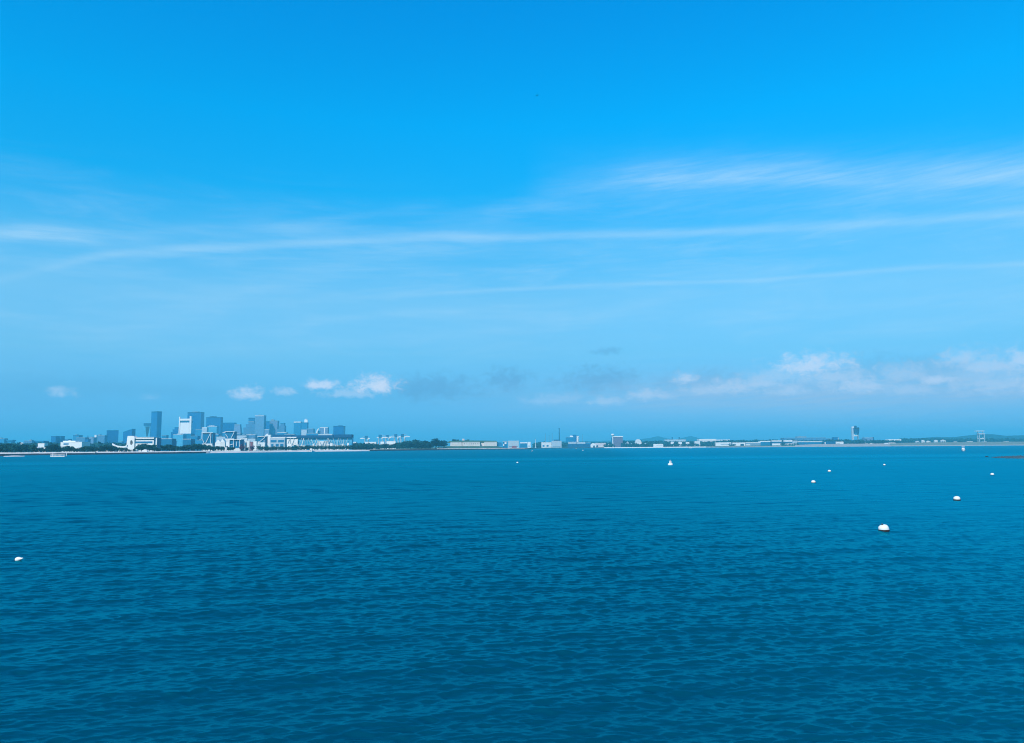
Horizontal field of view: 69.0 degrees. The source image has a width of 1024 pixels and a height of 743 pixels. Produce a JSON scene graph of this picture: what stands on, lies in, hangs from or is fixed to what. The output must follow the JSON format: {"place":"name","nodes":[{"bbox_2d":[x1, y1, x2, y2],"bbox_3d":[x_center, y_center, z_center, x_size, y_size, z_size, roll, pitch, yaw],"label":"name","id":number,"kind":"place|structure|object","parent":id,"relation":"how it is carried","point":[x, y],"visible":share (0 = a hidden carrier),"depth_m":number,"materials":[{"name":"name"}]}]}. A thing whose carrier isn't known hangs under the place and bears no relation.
{"place":"outdoors","nodes":[
{"label":"outdoors","id":0,"kind":"place"},
{"bbox_2d":[0,452,204,455],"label":"rocky shore","id":1,"kind":"structure","parent":0,"point":[103,453],"depth_m":1340.62,"materials":[{"name":"grey stone"}]},
{"bbox_2d":[0,451,208,453],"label":"sandy strip","id":2,"kind":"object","parent":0,"point":[97,452],"visible":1,"depth_m":1336.03,"materials":[{"name":"beige sand"}]},
{"bbox_2d":[206,450,369,452],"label":"beach","id":3,"kind":"structure","parent":0,"point":[280,451],"depth_m":1882.45,"materials":[{"name":"beige sand"}]},
{"bbox_2d":[370,448,528,450],"bbox_3d":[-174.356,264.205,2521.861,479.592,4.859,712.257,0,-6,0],"label":"rocky shore","id":4,"kind":"structure","parent":0,"point":[444,449],"depth_m":2510.82,"materials":[{"name":"grey stone"}]},
{"bbox_2d":[446,448,501,448],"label":"sandy strip","id":5,"kind":"object","parent":4,"relation":"on","point":[473,448],"visible":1,"depth_m":2664.35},
{"bbox_2d":[4,442,926,452],"bbox_3d":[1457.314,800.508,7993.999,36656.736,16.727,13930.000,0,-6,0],"label":"ground","id":6,"kind":"structure","parent":0,"point":[444,447],"depth_m":2769.29,"materials":[{"name":"grey concrete"}]},
{"bbox_2d":[0,444,7,451],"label":"broadleaf tree","id":7,"kind":"object","parent":6,"relation":"on","point":[3,447],"visible":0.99,"depth_m":1269.01,"materials":[{"name":"green plant"}]},
{"bbox_2d":[0,437,7,442],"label":"apartment block","id":8,"kind":"structure","parent":6,"relation":"on","point":[2,440],"depth_m":4185.14,"materials":[{"name":"blue concrete"}]},
{"bbox_2d":[10,444,18,451],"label":"broadleaf tree","id":9,"kind":"object","parent":6,"relation":"on","point":[15,448],"visible":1,"depth_m":1272.89,"materials":[{"name":"green plant"}]},
{"bbox_2d":[19,444,27,451],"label":"broadleaf tree","id":10,"kind":"object","parent":6,"relation":"on","point":[23,447],"visible":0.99,"depth_m":1280.41,"materials":[{"name":"green plant"}]},
{"bbox_2d":[27,444,36,451],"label":"broadleaf tree","id":11,"kind":"object","parent":6,"relation":"on","point":[32,447],"visible":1,"depth_m":1287.69,"materials":[{"name":"green plant"}]},
{"bbox_2d":[38,443,47,451],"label":"shed","id":12,"kind":"structure","parent":6,"relation":"on","point":[40,445],"depth_m":2489.22,"materials":[{"name":"white paint"}]},
{"bbox_2d":[46,444,57,451],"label":"broadleaf tree","id":13,"kind":"object","parent":6,"relation":"on","point":[50,447],"visible":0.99,"depth_m":1305.98,"materials":[{"name":"green plant"}]},
{"bbox_2d":[51,436,58,442],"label":"office block","id":14,"kind":"structure","parent":6,"relation":"on","point":[55,439],"depth_m":4185.81,"materials":[{"name":"blue glass"}]},
{"bbox_2d":[59,436,64,442],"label":"office block","id":15,"kind":"structure","parent":6,"relation":"on","point":[61,438],"depth_m":4223.06,"materials":[{"name":"teal glass"}]},
{"bbox_2d":[60,440,89,451],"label":"civic hall","id":16,"kind":"structure","parent":6,"relation":"on","point":[76,444],"depth_m":2290.34,"materials":[{"name":"white paint"}]},
{"bbox_2d":[73,434,82,440],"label":"office block","id":17,"kind":"structure","parent":6,"relation":"on","point":[74,437],"depth_m":4584.98,"materials":[{"name":"blue concrete"}]},
{"bbox_2d":[76,437,86,441],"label":"office block","id":18,"kind":"structure","parent":6,"relation":"on","point":[81,439],"depth_m":4284.20,"materials":[{"name":"blue glass"}]},
{"bbox_2d":[89,437,96,443],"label":"apartment block","id":19,"kind":"structure","parent":6,"relation":"on","point":[93,439],"depth_m":3986.03,"materials":[{"name":"blue glass"}]},
{"bbox_2d":[97,434,107,442],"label":"apartment block","id":20,"kind":"structure","parent":6,"relation":"on","point":[102,438],"depth_m":4285.26,"materials":[{"name":"blue concrete"}]},
{"bbox_2d":[107,430,118,442],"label":"office tower","id":21,"kind":"structure","parent":6,"relation":"on","point":[112,436],"depth_m":4388.80,"materials":[{"name":"blue glass"}]},
{"bbox_2d":[112,443,127,451],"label":"curved wall","id":22,"kind":"structure","parent":6,"relation":"on","point":[126,446],"depth_m":1590.56,"materials":[{"name":"white paint"}]},
{"bbox_2d":[123,429,135,442],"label":"office tower","id":23,"kind":"structure","parent":6,"relation":"on","point":[127,433],"depth_m":4387.20,"materials":[{"name":"blue glass"}]},
{"bbox_2d":[127,436,160,450],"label":"museum","id":24,"kind":"structure","parent":6,"relation":"on","point":[133,442],"depth_m":1629.11,"materials":[{"name":"white paint"}]},
{"bbox_2d":[136,441,151,442],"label":"window","id":25,"kind":"structure","parent":24,"relation":"in","point":[136,441],"depth_m":1628.78,"materials":[{"name":"blue glass"}]},
{"bbox_2d":[144,423,150,436],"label":"office tower","id":26,"kind":"structure","parent":6,"relation":"on","point":[147,429],"depth_m":5386.39,"materials":[{"name":"blue glass"}]},
{"bbox_2d":[150,411,161,437],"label":"skyscraper","id":27,"kind":"structure","parent":6,"relation":"on","point":[156,419],"depth_m":5191.95,"materials":[{"name":"blue glass"}]},
{"bbox_2d":[161,439,175,450],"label":"warehouse","id":28,"kind":"structure","parent":6,"relation":"on","point":[168,441],"depth_m":2291.04,"materials":[{"name":"blue glass"}]},
{"bbox_2d":[171,427,178,438],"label":"office tower","id":29,"kind":"structure","parent":6,"relation":"on","point":[175,430],"depth_m":4689.37,"materials":[{"name":"blue glass"}]},
{"bbox_2d":[173,433,186,450],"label":"office block","id":30,"kind":"structure","parent":6,"relation":"on","point":[179,437],"depth_m":3587.39,"materials":[{"name":"blue glass"}]},
{"bbox_2d":[178,416,194,438],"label":"office tower","id":31,"kind":"structure","parent":6,"relation":"on","point":[185,426],"depth_m":3991.94,"materials":[{"name":"white paint"}]},
{"bbox_2d":[182,439,194,450],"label":"office block","id":32,"kind":"structure","parent":6,"relation":"on","point":[186,442],"depth_m":2390.29,"materials":[{"name":"blue glass"}]},
{"bbox_2d":[191,436,199,442],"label":"office block","id":33,"kind":"structure","parent":6,"relation":"on","point":[196,437],"depth_m":3587.59,"materials":[{"name":"teal glass"}]},
{"bbox_2d":[187,411,204,433],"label":"skyscraper","id":34,"kind":"structure","parent":6,"relation":"on","point":[198,419],"depth_m":5495.59,"materials":[{"name":"blue glass"}]},
{"bbox_2d":[195,429,201,438],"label":"office block","id":35,"kind":"structure","parent":6,"relation":"on","point":[198,432],"depth_m":4586.92,"materials":[{"name":"blue glass"}]},
{"bbox_2d":[202,427,208,432],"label":"apartment block","id":36,"kind":"structure","parent":6,"relation":"on","point":[205,429],"depth_m":4489.32,"materials":[{"name":"white paint"}]},
{"bbox_2d":[202,433,215,450],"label":"loading shed","id":37,"kind":"structure","parent":6,"relation":"on","point":[208,439],"depth_m":2293.58,"materials":[{"name":"blue glass"}]},
{"bbox_2d":[207,425,218,432],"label":"office block","id":38,"kind":"structure","parent":6,"relation":"on","point":[213,428],"depth_m":4689.14,"materials":[{"name":"blue glass"}]},
{"bbox_2d":[206,416,222,435],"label":"office tower","id":39,"kind":"structure","parent":6,"relation":"on","point":[214,420],"depth_m":5193.61,"materials":[{"name":"blue glass"}]},
{"bbox_2d":[215,440,220,450],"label":"storage building","id":40,"kind":"structure","parent":6,"relation":"on","point":[217,443],"depth_m":2240.22,"materials":[{"name":"white paint"}]},
{"bbox_2d":[216,436,224,440],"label":"building","id":41,"kind":"structure","parent":6,"relation":"on","point":[220,437],"depth_m":3188.26,"materials":[{"name":"grey concrete"}]},
{"bbox_2d":[220,439,225,450],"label":"storage building","id":42,"kind":"structure","parent":6,"relation":"on","point":[223,442],"depth_m":2190.43,"materials":[{"name":"white paint"}]},
{"bbox_2d":[223,423,236,431],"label":"office tower","id":43,"kind":"structure","parent":6,"relation":"on","point":[228,426],"depth_m":5338.97,"materials":[{"name":"blue glass"}]},
{"bbox_2d":[225,431,236,441],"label":"loading shed","id":44,"kind":"structure","parent":6,"relation":"on","point":[230,434],"depth_m":2294.46,"materials":[{"name":"white metal"}]},
{"bbox_2d":[228,439,244,450],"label":"boathouse","id":45,"kind":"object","parent":6,"relation":"on","point":[236,443],"visible":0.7,"depth_m":1753.61,"materials":[{"name":"white metal"}]},
{"bbox_2d":[234,424,241,432],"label":"office tower","id":46,"kind":"structure","parent":6,"relation":"on","point":[237,427],"depth_m":5000.29,"materials":[{"name":"blue glass"}]},
{"bbox_2d":[237,434,248,438],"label":"building","id":47,"kind":"structure","parent":6,"relation":"on","point":[241,436],"depth_m":3488.10,"materials":[{"name":"grey concrete"}]},
{"bbox_2d":[246,441,249,450],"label":"building","id":48,"kind":"structure","parent":6,"relation":"on","point":[247,444],"depth_m":1980.77,"materials":[{"name":"metal"}]},
{"bbox_2d":[243,421,254,434],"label":"office tower","id":49,"kind":"structure","parent":6,"relation":"on","point":[249,428],"depth_m":5187.77,"materials":[{"name":"blue glass"}]},
{"bbox_2d":[248,437,257,442],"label":"building","id":50,"kind":"structure","parent":6,"relation":"on","point":[252,439],"depth_m":2839.14,"materials":[{"name":"grey concrete"}]},
{"bbox_2d":[253,441,256,450],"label":"building","id":51,"kind":"structure","parent":6,"relation":"on","point":[255,444],"depth_m":1980.76,"materials":[{"name":"white paint"}]},
{"bbox_2d":[254,415,265,437],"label":"skyscraper","id":52,"kind":"structure","parent":6,"relation":"on","point":[260,423],"depth_m":5090.76,"materials":[{"name":"glass"}]},
{"bbox_2d":[257,436,267,446],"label":"loading shed","id":53,"kind":"structure","parent":6,"relation":"on","point":[262,440],"depth_m":2243.33,"materials":[{"name":"white metal"}]},
{"bbox_2d":[264,429,269,435],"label":"apartment block","id":54,"kind":"structure","parent":6,"relation":"on","point":[266,431],"depth_m":4686.98,"materials":[{"name":"concrete"}]},
{"bbox_2d":[266,421,269,428],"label":"office tower","id":55,"kind":"structure","parent":6,"relation":"on","point":[267,424],"depth_m":5489.60,"materials":[{"name":"blue glass"}]},
{"bbox_2d":[270,419,278,434],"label":"office tower","id":56,"kind":"structure","parent":6,"relation":"on","point":[274,425],"depth_m":5189.08,"materials":[{"name":"blue glass"}]},
{"bbox_2d":[270,437,286,446],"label":"dock building","id":57,"kind":"structure","parent":6,"relation":"on","point":[278,441],"depth_m":2140.99,"materials":[{"name":"concrete"}]},
{"bbox_2d":[277,423,285,431],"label":"office tower","id":58,"kind":"structure","parent":6,"relation":"on","point":[282,427],"depth_m":5140.43,"materials":[{"name":"blue glass"}]},
{"bbox_2d":[294,422,300,434],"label":"apartment tower","id":59,"kind":"structure","parent":6,"relation":"on","point":[297,428],"depth_m":4588.99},
{"bbox_2d":[301,430,307,434],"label":"apartment block","id":60,"kind":"structure","parent":6,"relation":"on","point":[303,432],"depth_m":4187.65,"materials":[{"name":"concrete"}]},
{"bbox_2d":[301,420,308,429],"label":"apartment tower","id":61,"kind":"structure","parent":6,"relation":"on","point":[304,424],"depth_m":4491.64,"materials":[{"name":"blue paint"}]},
{"bbox_2d":[272,434,353,449],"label":"dock shed","id":62,"kind":"structure","parent":6,"relation":"on","point":[323,440],"depth_m":2395.70,"materials":[{"name":"white glass"}]},
{"bbox_2d":[320,427,328,433],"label":"apartment tower","id":63,"kind":"structure","parent":6,"relation":"on","point":[323,430],"depth_m":4588.12,"materials":[{"name":"blue glass"}]},
{"bbox_2d":[333,425,344,433],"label":"office block","id":64,"kind":"structure","parent":6,"relation":"on","point":[339,429],"depth_m":4588.19,"materials":[{"name":"blue glass"}]},
{"bbox_2d":[387,441,395,448],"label":"warehouse","id":65,"kind":"structure","parent":6,"relation":"on","point":[391,442],"depth_m":2986.87,"materials":[{"name":"white paint"}]},
{"bbox_2d":[432,438,439,448],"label":"spreading tree","id":66,"kind":"object","parent":6,"relation":"on","point":[436,440],"visible":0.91,"depth_m":2537.86,"materials":[{"name":"green plant"}]},
{"bbox_2d":[441,440,447,445],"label":"spreading tree","id":67,"kind":"object","parent":6,"relation":"on","point":[444,442],"visible":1,"depth_m":2569.66,"materials":[{"name":"green plant"}]},
{"bbox_2d":[447,440,501,445],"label":"building","id":68,"kind":"structure","parent":6,"relation":"on","point":[473,443],"depth_m":2848.93,"materials":[{"name":"stone"}]},
{"bbox_2d":[0,437,1023,451],"bbox_3d":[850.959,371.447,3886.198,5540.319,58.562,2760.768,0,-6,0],"label":"woods","id":69,"kind":"object","parent":6,"relation":"on","point":[710,443],"visible":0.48,"depth_m":4521.44,"materials":[{"name":"green plant"}]},
{"bbox_2d":[508,441,518,447],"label":"warehouse","id":70,"kind":"structure","parent":6,"relation":"on","point":[512,443],"depth_m":3334.07,"materials":[{"name":"concrete"}]},
{"bbox_2d":[520,442,526,447],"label":"warehouse","id":71,"kind":"structure","parent":6,"relation":"on","point":[523,444],"depth_m":4677.27,"materials":[{"name":"blue metal"}]},
{"bbox_2d":[541,442,550,447],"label":"warehouse","id":72,"kind":"structure","parent":6,"relation":"on","point":[545,444],"depth_m":4627.41,"materials":[{"name":"white paint"}]},
{"bbox_2d":[551,441,561,447],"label":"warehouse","id":73,"kind":"structure","parent":6,"relation":"on","point":[556,444],"depth_m":4577.93,"materials":[{"name":"concrete"}]},
{"bbox_2d":[566,436,573,441],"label":"office block","id":74,"kind":"structure","parent":6,"relation":"on","point":[570,439],"depth_m":4979.31,"materials":[{"name":"teal glass"}]},
{"bbox_2d":[568,444,590,447],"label":"warehouse","id":75,"kind":"structure","parent":6,"relation":"on","point":[577,445],"depth_m":4477.67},
{"bbox_2d":[595,443,605,446],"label":"terminal building","id":76,"kind":"structure","parent":6,"relation":"on","point":[599,444],"depth_m":4458.30,"materials":[{"name":"white"}]},
{"bbox_2d":[613,436,622,446],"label":"hotel","id":77,"kind":"structure","parent":6,"relation":"on","point":[617,441],"depth_m":4600.04,"materials":[{"name":"grey concrete"}]},
{"bbox_2d":[653,444,662,446],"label":"ferry terminal","id":78,"kind":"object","parent":6,"relation":"on","point":[657,445],"visible":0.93,"depth_m":4307.97,"materials":[{"name":"white paint"}]},
{"bbox_2d":[664,440,685,441],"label":"terminal building","id":79,"kind":"structure","parent":6,"relation":"on","point":[675,440],"depth_m":4978.12,"materials":[{"name":"grey concrete"}]},
{"bbox_2d":[697,439,715,441],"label":"hangar","id":80,"kind":"structure","parent":6,"relation":"on","point":[706,440],"depth_m":4679.47,"materials":[{"name":"white paint"}]},
{"bbox_2d":[715,442,730,445],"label":"cargo shed","id":81,"kind":"structure","parent":6,"relation":"on","point":[722,443],"depth_m":4329.00,"materials":[{"name":"white paint"}]},
{"bbox_2d":[732,442,744,445],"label":"cargo shed","id":82,"kind":"structure","parent":6,"relation":"on","point":[740,444],"depth_m":4309.03,"materials":[{"name":"white paint"}]},
{"bbox_2d":[745,442,760,445],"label":"cargo shed","id":83,"kind":"structure","parent":6,"relation":"on","point":[752,443],"depth_m":4308.97,"materials":[{"name":"grey concrete"}]},
{"bbox_2d":[758,441,769,445],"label":"cargo shed","id":84,"kind":"structure","parent":6,"relation":"on","point":[764,443],"depth_m":4478.13,"materials":[{"name":"blue metal"}]},
{"bbox_2d":[771,440,781,444],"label":"cargo shed","id":85,"kind":"structure","parent":6,"relation":"on","point":[776,442],"depth_m":4428.93,"materials":[{"name":"white paint"}]},
{"bbox_2d":[783,440,791,444],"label":"cargo shed","id":86,"kind":"structure","parent":6,"relation":"on","point":[787,441],"depth_m":4429.17,"materials":[{"name":"white paint"}]},
{"bbox_2d":[780,436,825,440],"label":"parking garage","id":87,"kind":"structure","parent":6,"relation":"on","point":[799,438],"depth_m":5178.01,"materials":[{"name":"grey concrete"}]},
{"bbox_2d":[797,441,822,444],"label":"terminal building","id":88,"kind":"structure","parent":6,"relation":"on","point":[808,442],"depth_m":4458.62,"materials":[{"name":"blue metal"}]},
{"bbox_2d":[823,441,835,443],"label":"terminal building","id":89,"kind":"structure","parent":6,"relation":"on","point":[829,442],"depth_m":4408.79,"materials":[{"name":"blue metal"}]},
{"bbox_2d":[851,426,858,439],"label":"control tower","id":90,"kind":"structure","parent":6,"relation":"on","point":[854,429],"depth_m":4676.22,"materials":[{"name":"concrete"}]},
{"bbox_2d":[862,437,872,443],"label":"hangar","id":91,"kind":"structure","parent":6,"relation":"on","point":[869,439],"depth_m":4480.70,"materials":[{"name":"concrete"}]},
{"bbox_2d":[977,431,984,441],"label":"frame tower","id":92,"kind":"structure","parent":6,"relation":"on","point":[982,438],"depth_m":4571.95,"materials":[{"name":"metal"}]},
{"bbox_2d":[0,445,1023,742],"bbox_3d":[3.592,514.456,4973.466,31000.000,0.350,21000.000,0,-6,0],"label":"water","id":93,"kind":"structure","parent":0,"point":[652,595],"depth_m":37.69,"materials":[{"name":"blue liquid"}]},
{"bbox_2d":[50,453,66,456],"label":"floating dock","id":94,"kind":"object","parent":93,"relation":"on","point":[58,456],"visible":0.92,"depth_m":905.21,"materials":[{"name":"white paint"}]},
{"bbox_2d":[878,524,889,531],"bbox_3d":[32.547,13.803,65.198,0.918,0.994,0.912,0,-6,-8],"label":"mooring buoy","id":95,"kind":"object","parent":93,"relation":"on","point":[883,527],"visible":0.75,"depth_m":64.89,"materials":[{"name":"white plastic"}]},
{"bbox_2d":[953,495,960,500],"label":"mooring buoy","id":96,"kind":"object","parent":93,"relation":"on","point":[956,498],"visible":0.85,"depth_m":100.28,"materials":[{"name":"white plastic"}]},
{"bbox_2d":[0,0,1023,447],"label":"sky","id":97,"kind":"structure","parent":0,"point":[704,219],"materials":[{"name":"blue"}]},
{"bbox_2d":[604,447,700,447],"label":"seawall","id":98,"kind":"object","parent":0,"point":[651,447],"visible":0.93,"depth_m":4237.38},
{"bbox_2d":[562,436,841,445],"bbox_3d":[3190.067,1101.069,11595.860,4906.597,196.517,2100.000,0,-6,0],"label":"hills","id":99,"kind":"structure","parent":0,"point":[688,438],"depth_m":11319.24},
{"bbox_2d":[739,445,889,446],"bbox_3d":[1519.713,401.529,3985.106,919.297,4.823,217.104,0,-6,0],"label":"shingle shore","id":100,"kind":"structure","parent":0,"point":[799,446],"depth_m":3985.51,"materials":[{"name":"grey gravel"}]},
{"bbox_2d":[795,443,889,445],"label":"shingle bank","id":101,"kind":"structure","parent":0,"point":[881,444],"depth_m":4010.67,"materials":[{"name":"grey gravel"}]},
{"bbox_2d":[890,445,998,445],"bbox_3d":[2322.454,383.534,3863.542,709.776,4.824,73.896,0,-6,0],"label":"shingle shore","id":102,"kind":"structure","parent":0,"point":[944,445],"depth_m":3867.32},
{"bbox_2d":[890,442,1023,444],"bbox_3d":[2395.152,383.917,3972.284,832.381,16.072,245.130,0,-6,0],"label":"dry grass bank","id":103,"kind":"structure","parent":0,"point":[974,443],"depth_m":3969.36,"materials":[{"name":"plant"}]},
{"bbox_2d":[917,434,1023,438],"bbox_3d":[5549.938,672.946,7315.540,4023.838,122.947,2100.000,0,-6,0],"label":"hills","id":104,"kind":"structure","parent":0,"point":[988,436],"depth_m":7038.39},
{"bbox_2d":[991,455,1023,458],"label":"gravel bar","id":105,"kind":"object","parent":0,"point":[1018,457],"visible":0.85,"depth_m":392.39,"materials":[{"name":"grey gravel"}]}
]}

